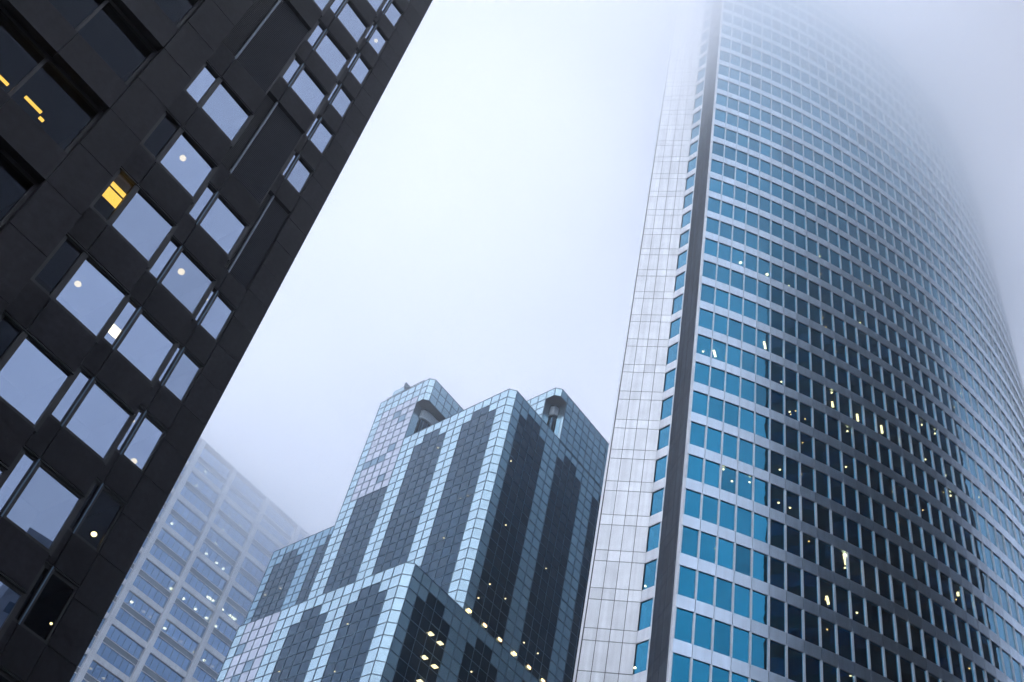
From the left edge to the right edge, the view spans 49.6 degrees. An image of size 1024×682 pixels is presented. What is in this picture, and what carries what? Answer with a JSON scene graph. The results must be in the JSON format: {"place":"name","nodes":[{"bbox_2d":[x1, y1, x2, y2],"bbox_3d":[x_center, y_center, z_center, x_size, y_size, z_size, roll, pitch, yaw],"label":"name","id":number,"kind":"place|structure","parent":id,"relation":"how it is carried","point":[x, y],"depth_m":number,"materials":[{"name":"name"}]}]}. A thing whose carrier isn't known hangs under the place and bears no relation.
{"place":"outdoors","nodes":[
{"label":"outdoors","id":0,"kind":"place"},
{"bbox_2d":[70,436,310,681],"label":"apartment tower","id":1,"kind":"structure","parent":0,"point":[223,529],"depth_m":193.21,"materials":[{"name":"concrete"}]},
{"bbox_2d":[82,660,122,681],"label":"window","id":2,"kind":"structure","parent":1,"relation":"in","point":[95,673],"depth_m":172.32,"materials":[{"name":"blue glass"}]},
{"bbox_2d":[96,625,143,677],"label":"window","id":3,"kind":"structure","parent":1,"relation":"in","point":[116,648],"depth_m":176.75,"materials":[{"name":"blue glass"}]},
{"bbox_2d":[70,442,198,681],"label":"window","id":4,"kind":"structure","parent":1,"relation":"in","point":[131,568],"depth_m":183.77,"materials":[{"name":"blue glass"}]},
{"bbox_2d":[115,591,159,641],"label":"window","id":5,"kind":"structure","parent":1,"relation":"in","point":[134,613],"depth_m":181.61,"materials":[{"name":"blue glass"}]},
{"bbox_2d":[133,559,175,608],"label":"window","id":6,"kind":"structure","parent":1,"relation":"in","point":[153,582],"depth_m":186.51,"materials":[{"name":"blue glass"}]},
{"bbox_2d":[136,653,183,681],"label":"window","id":7,"kind":"structure","parent":1,"relation":"in","point":[154,670],"depth_m":180.99,"materials":[{"name":"blue glass"}]},
{"bbox_2d":[149,528,190,575],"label":"window","id":8,"kind":"structure","parent":1,"relation":"in","point":[169,551],"depth_m":191.35,"materials":[{"name":"blue glass"}]},
{"bbox_2d":[153,619,198,671],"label":"window","id":9,"kind":"structure","parent":1,"relation":"in","point":[173,643],"depth_m":185.65,"materials":[{"name":"blue glass"}]},
{"bbox_2d":[165,499,204,545],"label":"window","id":10,"kind":"structure","parent":1,"relation":"in","point":[181,519],"depth_m":196.22,"materials":[{"name":"blue glass"}]},
{"bbox_2d":[170,587,212,637],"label":"window","id":11,"kind":"structure","parent":1,"relation":"in","point":[186,608],"depth_m":190.51,"materials":[{"name":"blue glass"}]},
{"bbox_2d":[180,472,218,516],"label":"window","id":12,"kind":"structure","parent":1,"relation":"in","point":[198,493],"depth_m":201.07,"materials":[{"name":"blue glass"}]},
{"bbox_2d":[185,557,226,605],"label":"window","id":13,"kind":"structure","parent":1,"relation":"in","point":[200,577],"depth_m":195.41,"materials":[{"name":"blue glass"}]},
{"bbox_2d":[193,649,222,681],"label":"window","id":14,"kind":"structure","parent":1,"relation":"in","point":[208,668],"depth_m":189.31,"materials":[{"name":"blue glass"}]},
{"bbox_2d":[195,448,230,489],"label":"window","id":15,"kind":"structure","parent":1,"relation":"in","point":[207,464],"depth_m":205.74,"materials":[{"name":"blue glass"}]},
{"bbox_2d":[200,528,239,575],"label":"window","id":16,"kind":"structure","parent":1,"relation":"in","point":[214,546],"depth_m":200.24,"materials":[{"name":"blue glass"}]},
{"bbox_2d":[207,617,236,656],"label":"window","id":17,"kind":"structure","parent":1,"relation":"in","point":[221,638],"depth_m":193.99,"materials":[{"name":"blue glass"}]},
{"bbox_2d":[214,500,251,546],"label":"window","id":18,"kind":"structure","parent":1,"relation":"in","point":[227,518],"depth_m":205.14,"materials":[{"name":"blue glass"}]},
{"bbox_2d":[222,586,251,625],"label":"window","id":19,"kind":"structure","parent":1,"relation":"in","point":[237,606],"depth_m":199.02,"materials":[{"name":"blue glass"}]},
{"bbox_2d":[227,476,262,518],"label":"window","id":20,"kind":"structure","parent":1,"relation":"in","point":[239,492],"depth_m":209.80,"materials":[{"name":"blue glass"}]},
{"bbox_2d":[235,557,264,596],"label":"window","id":21,"kind":"structure","parent":1,"relation":"in","point":[249,576],"depth_m":203.87,"materials":[{"name":"blue glass"}]},
{"bbox_2d":[248,529,279,567],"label":"window","id":22,"kind":"structure","parent":1,"relation":"in","point":[262,548],"depth_m":208.83,"materials":[{"name":"blue glass"}]},
{"bbox_2d":[260,505,294,545],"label":"window","id":23,"kind":"structure","parent":1,"relation":"in","point":[271,520],"depth_m":213.94,"materials":[{"name":"blue glass"}]},
{"bbox_2d":[0,0,432,681],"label":"office building","id":24,"kind":"structure","parent":0,"point":[170,170],"depth_m":38.97,"materials":[{"name":"black stone"}]},
{"bbox_2d":[0,572,28,639],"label":"window","id":25,"kind":"structure","parent":24,"relation":"in","point":[12,596],"depth_m":33.49,"materials":[{"name":"glass"}]},
{"bbox_2d":[0,146,38,227],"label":"ribbon window","id":26,"kind":"structure","parent":24,"relation":"in","point":[16,185],"depth_m":29.52,"materials":[{"name":"black glass"}]},
{"bbox_2d":[0,311,75,433],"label":"window","id":27,"kind":"structure","parent":24,"relation":"in","point":[33,380],"depth_m":32.48,"materials":[{"name":"glass"}]},
{"bbox_2d":[0,445,86,556],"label":"window","id":28,"kind":"structure","parent":24,"relation":"in","point":[35,498],"depth_m":35.45,"materials":[{"name":"glass"}]},
{"bbox_2d":[13,561,79,643],"bbox_3d":[-16.139,8.986,38.229,0.400,2.514,1.764,-23,-58,29],"label":"window","id":29,"kind":"structure","parent":24,"relation":"in","point":[51,592],"depth_m":38.20,"materials":[{"name":"black glass"}]},
{"bbox_2d":[0,4,103,152],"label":"ribbon window","id":30,"kind":"structure","parent":24,"relation":"in","point":[29,75],"depth_m":31.51,"materials":[{"name":"black glass"}]},
{"bbox_2d":[30,233,130,344],"bbox_3d":[-13.723,-1.686,35.186,0.400,2.507,2.905,-23,-58,29],"label":"window","id":31,"kind":"structure","parent":24,"relation":"in","point":[70,276],"depth_m":35.17,"materials":[{"name":"glass"}]},
{"bbox_2d":[49,364,136,466],"bbox_3d":[-14.566,2.533,38.316,0.400,2.541,2.784,-23,-58,29],"label":"window","id":32,"kind":"structure","parent":24,"relation":"in","point":[87,409],"depth_m":38.32,"materials":[{"name":"glass"}]},
{"bbox_2d":[68,477,126,551],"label":"window","id":33,"kind":"structure","parent":24,"relation":"in","point":[98,514],"depth_m":41.09,"materials":[{"name":"black glass"}]},
{"bbox_2d":[48,0,157,85],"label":"ribbon window","id":34,"kind":"structure","parent":24,"relation":"in","point":[101,23],"depth_m":34.49,"materials":[{"name":"black glass"}]},
{"bbox_2d":[89,167,177,268],"bbox_3d":[-13.038,-4.244,38.073,0.400,2.507,2.905,-23,-58,29],"label":"window","id":35,"kind":"structure","parent":24,"relation":"in","point":[122,203],"depth_m":38.07,"materials":[{"name":"glass"}]},
{"bbox_2d":[101,296,179,388],"bbox_3d":[-13.885,-0.012,41.189,0.400,2.541,2.784,-23,-58,29],"label":"window","id":36,"kind":"structure","parent":24,"relation":"in","point":[134,334],"depth_m":41.20,"materials":[{"name":"glass"}]},
{"bbox_2d":[116,405,167,472],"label":"window","id":37,"kind":"structure","parent":24,"relation":"in","point":[144,435],"depth_m":43.97,"materials":[{"name":"glass"}]},
{"bbox_2d":[154,0,202,27],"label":"ribbon window","id":38,"kind":"structure","parent":24,"relation":"in","point":[178,11],"depth_m":37.59,"materials":[{"name":"black glass"}]},
{"bbox_2d":[140,110,218,204],"bbox_3d":[-12.354,-6.803,40.961,0.400,2.507,2.905,-23,-58,29],"label":"window","id":39,"kind":"structure","parent":24,"relation":"in","point":[172,147],"depth_m":40.97,"materials":[{"name":"glass"}]},
{"bbox_2d":[157,341,204,403],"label":"window","id":40,"kind":"structure","parent":24,"relation":"in","point":[181,372],"depth_m":46.84,"materials":[{"name":"glass"}]},
{"bbox_2d":[145,235,216,320],"bbox_3d":[-13.204,-2.558,44.062,0.400,2.541,2.784,-23,-58,29],"label":"window","id":41,"kind":"structure","parent":24,"relation":"in","point":[175,268],"depth_m":44.08,"materials":[{"name":"glass"}]},
{"bbox_2d":[194,287,236,342],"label":"window","id":42,"kind":"structure","parent":24,"relation":"in","point":[215,314],"depth_m":49.71,"materials":[{"name":"glass"}]},
{"bbox_2d":[185,182,249,261],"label":"window","id":43,"kind":"structure","parent":24,"relation":"in","point":[211,211],"depth_m":46.96,"materials":[{"name":"glass"}]},
{"bbox_2d":[183,61,253,148],"bbox_3d":[-11.670,-9.361,43.848,0.400,2.507,2.905,-23,-58,29],"label":"window","id":44,"kind":"structure","parent":24,"relation":"in","point":[208,90],"depth_m":43.88,"materials":[{"name":"glass"}]},
{"bbox_2d":[280,149,314,195],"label":"window","id":45,"kind":"structure","parent":24,"relation":"in","point":[297,172],"depth_m":58.32,"materials":[{"name":"glass"}]},
{"bbox_2d":[280,53,329,120],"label":"window","id":46,"kind":"structure","parent":24,"relation":"in","point":[296,74],"depth_m":55.60,"materials":[{"name":"glass"}]},
{"bbox_2d":[303,114,335,155],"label":"window","id":47,"kind":"structure","parent":24,"relation":"in","point":[319,133],"depth_m":61.17,"materials":[{"name":"glass"}]},
{"bbox_2d":[304,19,350,82],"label":"window","id":48,"kind":"structure","parent":24,"relation":"in","point":[319,38],"depth_m":58.49,"materials":[{"name":"glass"}]},
{"bbox_2d":[327,81,354,119],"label":"window","id":49,"kind":"structure","parent":24,"relation":"in","point":[340,99],"depth_m":64.09,"materials":[{"name":"glass"}]},
{"bbox_2d":[329,0,369,48],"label":"window","id":50,"kind":"structure","parent":24,"relation":"in","point":[345,12],"depth_m":61.38,"materials":[{"name":"glass"}]},
{"bbox_2d":[346,49,372,86],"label":"window","id":51,"kind":"structure","parent":24,"relation":"in","point":[360,69],"depth_m":66.97,"materials":[{"name":"glass"}]},
{"bbox_2d":[365,20,388,55],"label":"window","id":52,"kind":"structure","parent":24,"relation":"in","point":[375,37],"depth_m":69.86,"materials":[{"name":"glass"}]},
{"bbox_2d":[215,378,608,681],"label":"office tower","id":53,"kind":"structure","parent":0,"point":[455,543],"depth_m":131.26,"materials":[{"name":"blue glass"}]},
{"bbox_2d":[201,0,1023,534],"label":"sky","id":54,"kind":"structure","parent":0,"point":[479,236],"materials":[{"name":"white"}]},
{"bbox_2d":[573,0,1023,681],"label":"skyscraper","id":55,"kind":"structure","parent":0,"point":[815,464],"depth_m":109.23,"materials":[{"name":"white metal"}]},
{"bbox_2d":[634,638,650,673],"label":"side window","id":56,"kind":"structure","parent":55,"relation":"in","point":[642,649],"depth_m":84.58,"materials":[{"name":"glass"}]},
{"bbox_2d":[670,653,692,681],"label":"window","id":57,"kind":"structure","parent":55,"relation":"in","point":[681,668],"depth_m":78.36,"materials":[{"name":"teal glass"}]},
{"bbox_2d":[674,607,695,643],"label":"window","id":58,"kind":"structure","parent":55,"relation":"in","point":[684,630],"depth_m":81.00,"materials":[{"name":"teal glass"}]},
{"bbox_2d":[677,565,697,599],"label":"window","id":59,"kind":"structure","parent":55,"relation":"in","point":[688,578],"depth_m":83.88,"materials":[{"name":"teal glass"}]},
{"bbox_2d":[681,526,700,557],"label":"window","id":60,"kind":"structure","parent":55,"relation":"in","point":[690,542],"depth_m":86.76,"materials":[{"name":"teal glass"}]},
{"bbox_2d":[683,489,702,519],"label":"window","id":61,"kind":"structure","parent":55,"relation":"in","point":[693,504],"depth_m":89.62,"materials":[{"name":"teal glass"}]},
{"bbox_2d":[687,454,704,482],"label":"window","id":62,"kind":"structure","parent":55,"relation":"in","point":[696,465],"depth_m":92.49,"materials":[{"name":"teal glass"}]},
{"bbox_2d":[689,422,707,448],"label":"window","id":63,"kind":"structure","parent":55,"relation":"in","point":[698,433],"depth_m":95.35,"materials":[{"name":"teal glass"}]},
{"bbox_2d":[691,659,712,681],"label":"window","id":64,"kind":"structure","parent":55,"relation":"in","point":[701,672],"depth_m":78.65,"materials":[{"name":"teal glass"}]},
{"bbox_2d":[694,614,714,650],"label":"window","id":65,"kind":"structure","parent":55,"relation":"in","point":[704,626],"depth_m":81.10,"materials":[{"name":"teal glass"}]},
{"bbox_2d":[697,571,716,605],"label":"window","id":66,"kind":"structure","parent":55,"relation":"in","point":[706,588],"depth_m":83.96,"materials":[{"name":"teal glass"}]},
{"bbox_2d":[699,532,718,563],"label":"window","id":67,"kind":"structure","parent":55,"relation":"in","point":[708,543],"depth_m":86.84,"materials":[{"name":"teal glass"}]},
{"bbox_2d":[702,495,719,524],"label":"window","id":68,"kind":"structure","parent":55,"relation":"in","point":[711,506],"depth_m":89.71,"materials":[{"name":"teal glass"}]},
{"bbox_2d":[704,459,721,488],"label":"window","id":69,"kind":"structure","parent":55,"relation":"in","point":[713,471],"depth_m":92.60,"materials":[{"name":"teal glass"}]},
{"bbox_2d":[713,620,732,656],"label":"window","id":70,"kind":"structure","parent":55,"relation":"in","point":[723,633],"depth_m":81.22,"materials":[{"name":"teal glass"}]},
{"bbox_2d":[715,578,734,612],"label":"window","id":71,"kind":"structure","parent":55,"relation":"in","point":[725,590],"depth_m":84.09,"materials":[{"name":"teal glass"}]},
{"bbox_2d":[717,538,735,570],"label":"window","id":72,"kind":"structure","parent":55,"relation":"in","point":[726,549],"depth_m":86.97,"materials":[{"name":"teal glass"}]},
{"bbox_2d":[719,500,736,531],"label":"window","id":73,"kind":"structure","parent":55,"relation":"in","point":[728,512],"depth_m":89.82,"materials":[{"name":"teal glass"}]},
{"bbox_2d":[721,466,737,494],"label":"window","id":74,"kind":"structure","parent":55,"relation":"in","point":[729,479],"depth_m":92.67,"materials":[{"name":"teal glass"}]},
{"bbox_2d":[732,627,751,663],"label":"window","id":75,"kind":"structure","parent":55,"relation":"in","point":[742,640],"depth_m":81.38,"materials":[{"name":"teal glass"}]},
{"bbox_2d":[734,584,752,618],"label":"window","id":76,"kind":"structure","parent":55,"relation":"in","point":[742,595],"depth_m":84.23,"materials":[{"name":"teal glass"}]},
{"bbox_2d":[735,544,752,576],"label":"window","id":77,"kind":"structure","parent":55,"relation":"in","point":[744,556],"depth_m":87.07,"materials":[{"name":"teal glass"}]},
{"bbox_2d":[736,507,753,537],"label":"window","id":78,"kind":"structure","parent":55,"relation":"in","point":[745,518],"depth_m":89.96,"materials":[{"name":"teal glass"}]},
{"bbox_2d":[738,471,754,500],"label":"window","id":79,"kind":"structure","parent":55,"relation":"in","point":[746,482],"depth_m":92.85,"materials":[{"name":"teal glass"}]},
{"bbox_2d":[751,633,769,670],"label":"window","id":80,"kind":"structure","parent":55,"relation":"in","point":[760,650],"depth_m":81.48,"materials":[{"name":"teal glass"}]},
{"bbox_2d":[752,591,769,625],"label":"window","id":81,"kind":"structure","parent":55,"relation":"in","point":[760,602],"depth_m":84.35,"materials":[{"name":"teal glass"}]},
{"bbox_2d":[753,550,769,583],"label":"window","id":82,"kind":"structure","parent":55,"relation":"in","point":[761,562],"depth_m":87.24,"materials":[{"name":"teal glass"}]},
{"bbox_2d":[754,513,769,543],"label":"window","id":83,"kind":"structure","parent":55,"relation":"in","point":[761,524],"depth_m":90.12,"materials":[{"name":"teal glass"}]},
{"bbox_2d":[754,478,770,507],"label":"window","id":84,"kind":"structure","parent":55,"relation":"in","point":[762,489],"depth_m":93.01,"materials":[{"name":"teal glass"}]},
{"bbox_2d":[770,557,786,590],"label":"window","id":85,"kind":"structure","parent":55,"relation":"in","point":[778,569],"depth_m":87.44,"materials":[{"name":"black glass"}]},
{"bbox_2d":[770,519,786,550],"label":"window","id":86,"kind":"structure","parent":55,"relation":"in","point":[778,531],"depth_m":90.28,"materials":[{"name":"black glass"}]},
{"bbox_2d":[770,640,787,677],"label":"window","id":87,"kind":"structure","parent":55,"relation":"in","point":[778,652],"depth_m":81.68,"materials":[{"name":"black glass"}]},
{"bbox_2d":[770,597,787,632],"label":"window","id":88,"kind":"structure","parent":55,"relation":"in","point":[778,609],"depth_m":84.54,"materials":[{"name":"black glass"}]},
{"bbox_2d":[786,490,801,520],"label":"window","id":89,"kind":"structure","parent":55,"relation":"in","point":[793,501],"depth_m":93.35,"materials":[{"name":"black glass"}]},
{"bbox_2d":[787,526,802,557],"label":"window","id":90,"kind":"structure","parent":55,"relation":"in","point":[794,537],"depth_m":90.50,"materials":[{"name":"black glass"}]},
{"bbox_2d":[787,564,803,597],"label":"window","id":91,"kind":"structure","parent":55,"relation":"in","point":[795,576],"depth_m":87.61,"materials":[{"name":"black glass"}]},
{"bbox_2d":[787,604,804,639],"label":"window","id":92,"kind":"structure","parent":55,"relation":"in","point":[796,617],"depth_m":84.77,"materials":[{"name":"black glass"}]},
{"bbox_2d":[788,647,805,681],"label":"window","id":93,"kind":"structure","parent":55,"relation":"in","point":[796,659],"depth_m":81.90,"materials":[{"name":"black glass"}]},
{"bbox_2d":[803,533,818,564],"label":"window","id":94,"kind":"structure","parent":55,"relation":"in","point":[810,544],"depth_m":90.68,"materials":[{"name":"black glass"}]},
{"bbox_2d":[803,571,820,604],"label":"window","id":95,"kind":"structure","parent":55,"relation":"in","point":[811,582],"depth_m":87.82,"materials":[{"name":"black glass"}]},
{"bbox_2d":[804,611,821,646],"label":"window","id":96,"kind":"structure","parent":55,"relation":"in","point":[813,631],"depth_m":84.95,"materials":[{"name":"black glass"}]},
{"bbox_2d":[805,654,822,681],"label":"window","id":97,"kind":"structure","parent":55,"relation":"in","point":[814,667],"depth_m":82.34,"materials":[{"name":"black glass"}]},
{"bbox_2d":[818,540,834,571],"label":"window","id":98,"kind":"structure","parent":55,"relation":"in","point":[826,551],"depth_m":90.94,"materials":[{"name":"black glass"}]},
{"bbox_2d":[820,578,836,611],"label":"window","id":99,"kind":"structure","parent":55,"relation":"in","point":[827,589],"depth_m":88.06,"materials":[{"name":"black glass"}]},
{"bbox_2d":[821,618,838,654],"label":"window","id":100,"kind":"structure","parent":55,"relation":"in","point":[829,630],"depth_m":85.20,"materials":[{"name":"black glass"}]},
{"bbox_2d":[834,547,849,578],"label":"window","id":101,"kind":"structure","parent":55,"relation":"in","point":[841,561],"depth_m":91.16,"materials":[{"name":"black glass"}]},
{"bbox_2d":[836,585,852,619],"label":"window","id":102,"kind":"structure","parent":55,"relation":"in","point":[843,597],"depth_m":88.29,"materials":[{"name":"black glass"}]},
{"bbox_2d":[838,626,854,661],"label":"window","id":103,"kind":"structure","parent":55,"relation":"in","point":[845,637],"depth_m":85.43,"materials":[{"name":"black glass"}]},
{"bbox_2d":[851,593,867,626],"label":"window","id":104,"kind":"structure","parent":55,"relation":"in","point":[859,605],"depth_m":88.60,"materials":[{"name":"black glass"}]},
{"bbox_2d":[854,634,870,669],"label":"window","id":105,"kind":"structure","parent":55,"relation":"in","point":[861,645],"depth_m":85.70,"materials":[{"name":"black glass"}]},
{"bbox_2d":[866,600,882,634],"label":"window","id":106,"kind":"structure","parent":55,"relation":"in","point":[874,614],"depth_m":88.88,"materials":[{"name":"black glass"}]},
{"bbox_2d":[869,641,886,677],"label":"window","id":107,"kind":"structure","parent":55,"relation":"in","point":[877,653],"depth_m":86.02,"materials":[{"name":"black glass"}]},
{"bbox_2d":[881,608,897,642],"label":"window","id":108,"kind":"structure","parent":55,"relation":"in","point":[888,618],"depth_m":89.19,"materials":[{"name":"black glass"}]},
{"bbox_2d":[885,649,901,681],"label":"window","id":109,"kind":"structure","parent":55,"relation":"in","point":[893,668],"depth_m":86.35,"materials":[{"name":"black glass"}]},
{"bbox_2d":[896,616,912,650],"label":"window","id":110,"kind":"structure","parent":55,"relation":"in","point":[903,627],"depth_m":89.51,"materials":[{"name":"black glass"}]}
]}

